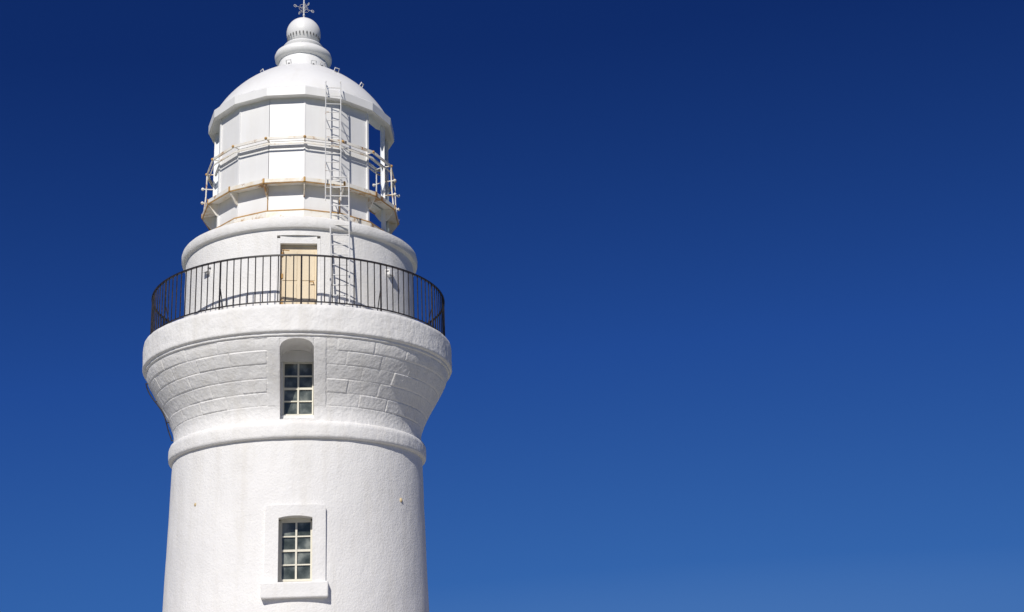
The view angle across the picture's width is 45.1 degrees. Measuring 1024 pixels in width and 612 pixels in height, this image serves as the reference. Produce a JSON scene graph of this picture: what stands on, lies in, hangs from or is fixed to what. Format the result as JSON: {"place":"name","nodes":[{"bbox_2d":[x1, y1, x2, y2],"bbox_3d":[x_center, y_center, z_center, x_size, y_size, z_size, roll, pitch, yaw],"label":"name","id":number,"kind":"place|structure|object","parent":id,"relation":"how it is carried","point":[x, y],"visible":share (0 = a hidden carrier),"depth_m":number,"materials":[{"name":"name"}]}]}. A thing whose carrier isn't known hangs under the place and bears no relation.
{"place":"outdoors","nodes":[
{"label":"outdoors","id":0,"kind":"place"},
{"bbox_2d":[219,97,366,225],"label":"lantern blanking panels","id":1,"kind":"object","parent":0,"point":[274,117],"visible":0.81,"depth_m":28.40,"materials":[{"name":"white metal"}]},
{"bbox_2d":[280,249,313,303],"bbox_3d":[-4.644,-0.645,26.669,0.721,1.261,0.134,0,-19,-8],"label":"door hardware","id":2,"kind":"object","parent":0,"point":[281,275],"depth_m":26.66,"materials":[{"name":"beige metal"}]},
{"bbox_2d":[214,115,386,231],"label":"lantern glazing","id":3,"kind":"structure","parent":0,"point":[375,176],"depth_m":29.47,"materials":[{"name":"clear glass"}]},
{"bbox_2d":[212,97,388,232],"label":"lantern mullions","id":4,"kind":"object","parent":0,"point":[384,174],"visible":0.3,"depth_m":29.30,"materials":[{"name":"white metal"}]},
{"bbox_2d":[201,135,399,210],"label":"lantern guard rails","id":5,"kind":"object","parent":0,"point":[391,186],"visible":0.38,"depth_m":28.59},
{"bbox_2d":[205,135,396,182],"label":"guard rail joints","id":6,"kind":"object","parent":5,"relation":"attached to","point":[304,136],"visible":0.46,"depth_m":28.37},
{"bbox_2d":[203,182,397,233],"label":"catwalk brackets","id":7,"kind":"object","parent":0,"point":[234,196],"visible":0.53,"depth_m":28.62,"materials":[{"name":"metal"}]},
{"bbox_2d":[201,176,398,233],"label":"walkway","id":8,"kind":"structure","parent":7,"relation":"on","point":[263,179],"depth_m":27.98,"materials":[{"name":"white metal"}]},
{"bbox_2d":[208,85,393,149],"bbox_3d":[-5.186,-4.313,30.579,4.536,0.340,4.536,0,-19,-8],"label":"roof eave","id":9,"kind":"object","parent":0,"point":[378,115],"visible":0.56,"depth_m":28.80,"materials":[{"name":"white metal"}]},
{"bbox_2d":[0,0,1023,611],"label":"sky","id":10,"kind":"structure","parent":0,"point":[732,291],"materials":[{"name":"blue"}]},
{"bbox_3d":[-4.499,10.256,25.699,6.500,0.480,6.500,0,-19,-8],"label":"plinth","id":11,"kind":"object","parent":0,"visible":0},
{"bbox_2d":[162,438,428,611],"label":"tower shaft","id":12,"kind":"object","parent":11,"relation":"on","point":[376,560],"visible":0.98,"depth_m":25.20,"materials":[{"name":"white paint"}]},
{"bbox_2d":[260,581,327,599],"bbox_3d":[-4.294,5.633,24.407,1.310,0.310,0.470,0,-19,-8],"label":"shaft window sill","id":13,"kind":"structure","parent":12,"relation":"attached to","point":[301,589],"depth_m":24.19,"materials":[{"name":"white paint"}]},
{"bbox_2d":[264,504,325,582],"bbox_3d":[-4.339,4.771,24.725,1.200,1.520,0.385,0,-19,-8],"label":"shaft window surround","id":14,"kind":"object","parent":12,"relation":"attached to","point":[276,514],"visible":1,"depth_m":24.64,"materials":[{"name":"white paint"}]},
{"bbox_2d":[278,518,310,581],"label":"shaft window linings","id":15,"kind":"object","parent":14,"relation":"in","point":[297,519],"visible":0.43,"depth_m":24.86,"materials":[{"name":"white paint"}]},
{"bbox_2d":[280,521,311,581],"bbox_3d":[-4.340,4.926,24.812,0.625,1.200,0.062,0,-19,-8],"label":"shaft window frame","id":16,"kind":"object","parent":14,"relation":"in","point":[296,550],"visible":0.93,"depth_m":24.77,"materials":[{"name":"white wood"}]},
{"bbox_2d":[281,522,310,579],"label":"shaft window panes","id":17,"kind":"object","parent":16,"relation":"in","point":[303,529],"visible":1,"depth_m":24.83,"materials":[{"name":"clear glass"}]},
{"bbox_2d":[168,420,425,468],"bbox_3d":[-4.823,3.423,27.989,5.738,0.383,5.738,0,-19,-8],"label":"string course","id":18,"kind":"object","parent":12,"relation":"on","point":[290,429],"visible":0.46,"depth_m":25.58,"materials":[{"name":"white paint"}]},
{"bbox_2d":[146,336,447,441],"bbox_3d":[-4.867,2.474,28.305,6.850,1.630,6.850,0,-19,-8],"label":"stone cove","id":19,"kind":"object","parent":18,"relation":"on","point":[194,389],"visible":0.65,"depth_m":25.87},
{"bbox_2d":[146,383,173,440],"bbox_3d":[-7.858,2.367,27.549,0.690,1.324,0.028,2,-19,-14],"label":"lightning conductor","id":20,"kind":"object","parent":19,"relation":"attached to","point":[161,411],"visible":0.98,"depth_m":27.56,"materials":[{"name":"black metal"}]},
{"bbox_2d":[280,338,313,356],"bbox_3d":[-4.485,0.883,25.774,0.686,0.164,0.968,0,-19,-8],"label":"cove window arch","id":21,"kind":"structure","parent":19,"relation":"attached to","point":[296,344],"depth_m":25.69,"materials":[{"name":"white paint"}]},
{"bbox_2d":[142,304,451,414],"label":"gallery parapet","id":22,"kind":"structure","parent":19,"relation":"on","point":[282,320],"depth_m":25.71,"materials":[{"name":"white paint"}]},
{"bbox_2d":[150,254,444,335],"bbox_3d":[-4.958,0.534,28.955,6.782,1.146,6.782,0,-19,-8],"label":"gallery railing","id":23,"kind":"object","parent":22,"relation":"on","point":[161,316],"visible":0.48,"depth_m":26.40,"materials":[{"name":"black metal"}]},
{"bbox_2d":[182,216,416,319],"bbox_3d":[-4.989,-0.121,29.176,5.524,2.530,5.523,0,-19,-8],"label":"lantern drum","id":24,"kind":"object","parent":22,"relation":"on","point":[254,237],"visible":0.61,"depth_m":27.06,"materials":[{"name":"white paint"}]},
{"bbox_2d":[276,236,319,304],"bbox_3d":[-4.621,-0.640,26.717,0.928,1.817,0.200,0,-19,-8],"label":"door frame","id":25,"kind":"object","parent":24,"relation":"attached to","point":[298,241],"visible":0.71,"depth_m":26.85,"materials":[{"name":"white paint"}]},
{"bbox_2d":[280,246,316,303],"bbox_3d":[-4.623,-0.541,26.729,0.788,1.630,0.073,0,-19,-8],"label":"gallery door","id":26,"kind":"structure","parent":25,"relation":"in","point":[297,268],"depth_m":26.74,"materials":[{"name":"beige wood"}]},
{"bbox_2d":[276,235,319,278],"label":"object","id":27,"kind":"object","parent":24,"relation":"attached to","point":[278,236],"depth_m":26.91,"materials":[{"name":"white metal"}]},
{"bbox_2d":[203,266,394,276],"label":"drum vents","id":28,"kind":"object","parent":24,"relation":"attached to","point":[389,271],"visible":0.82,"depth_m":27.67,"materials":[{"name":"white metal"}]},
{"bbox_2d":[217,209,383,230],"bbox_3d":[-5.053,-1.474,29.628,4.340,0.034,4.340,0,-19,-8],"label":"foot flange rust line","id":29,"kind":"object","parent":24,"relation":"attached to","point":[299,209],"visible":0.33,"depth_m":27.80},
{"bbox_2d":[223,210,378,228],"bbox_3d":[-5.048,-1.383,29.598,4.336,0.155,4.336,0,-19,-8],"label":"lantern foot flange","id":30,"kind":"object","parent":24,"relation":"on","point":[291,213],"visible":0.17,"depth_m":27.70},
{"bbox_2d":[220,63,383,111],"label":"roof dome","id":31,"kind":"structure","parent":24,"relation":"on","point":[297,74],"depth_m":29.11,"materials":[{"name":"white metal"}]},
{"bbox_2d":[275,17,331,67],"bbox_3d":[-5.292,-6.558,31.331,1.430,1.740,1.430,0,-19,-8],"label":"roof ventilator ball","id":32,"kind":"object","parent":31,"relation":"on","point":[302,47],"visible":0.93,"depth_m":30.84,"materials":[{"name":"white metal"}]},
{"bbox_2d":[287,30,319,42],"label":"ventilator slots","id":33,"kind":"object","parent":32,"relation":"attached to","point":[303,32],"visible":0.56,"depth_m":31.12,"materials":[{"name":"grey metal"}]},
{"bbox_2d":[294,0,313,16],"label":"weather vane","id":34,"kind":"object","parent":31,"relation":"on","point":[303,7],"visible":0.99,"depth_m":31.70,"materials":[{"name":"paint"}]},
{"bbox_2d":[260,59,363,87],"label":"dome lugs","id":35,"kind":"object","parent":31,"relation":"on","point":[319,64],"visible":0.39,"depth_m":30.13,"materials":[{"name":"paint"}]},
{"bbox_2d":[325,80,341,200],"bbox_3d":[-4.081,-3.795,28.168,0.372,3.130,0.307,0,-19,-8],"label":"roof ladder","id":36,"kind":"object","parent":24,"relation":"attached to","point":[340,137],"visible":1,"depth_m":28.02,"materials":[{"name":"metal"}]},
{"bbox_2d":[330,172,349,306],"bbox_3d":[-3.756,-1.448,26.931,0.439,3.479,0.613,0,-19,-8],"label":"gallery ladder","id":37,"kind":"object","parent":24,"relation":"attached to","point":[348,205],"visible":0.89,"depth_m":27.01,"materials":[{"name":"white metal"}]},
{"bbox_2d":[280,352,313,420],"bbox_3d":[-4.458,1.547,25.580,0.690,1.540,1.014,0,-19,-8],"label":"cove window reveal","id":38,"kind":"object","parent":19,"relation":"attached to","point":[280,388],"visible":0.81,"depth_m":25.78,"materials":[{"name":"white paint"}]},
{"bbox_2d":[280,351,313,418],"bbox_3d":[-4.523,1.702,26.016,0.690,1.526,0.240,0,-19,-8],"label":"cove window head and sill","id":39,"kind":"object","parent":38,"relation":"in","point":[297,356],"visible":0.69,"depth_m":26.08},
{"bbox_2d":[282,362,313,414],"bbox_3d":[-4.500,1.752,25.980,0.635,1.170,0.062,0,-19,-8],"label":"cove window frame","id":40,"kind":"object","parent":38,"relation":"in","point":[298,376],"visible":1,"depth_m":25.99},
{"bbox_2d":[284,364,311,413],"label":"cove window panes","id":41,"kind":"object","parent":40,"relation":"in","point":[291,395],"visible":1,"depth_m":25.99,"materials":[{"name":"glass"}]}
]}

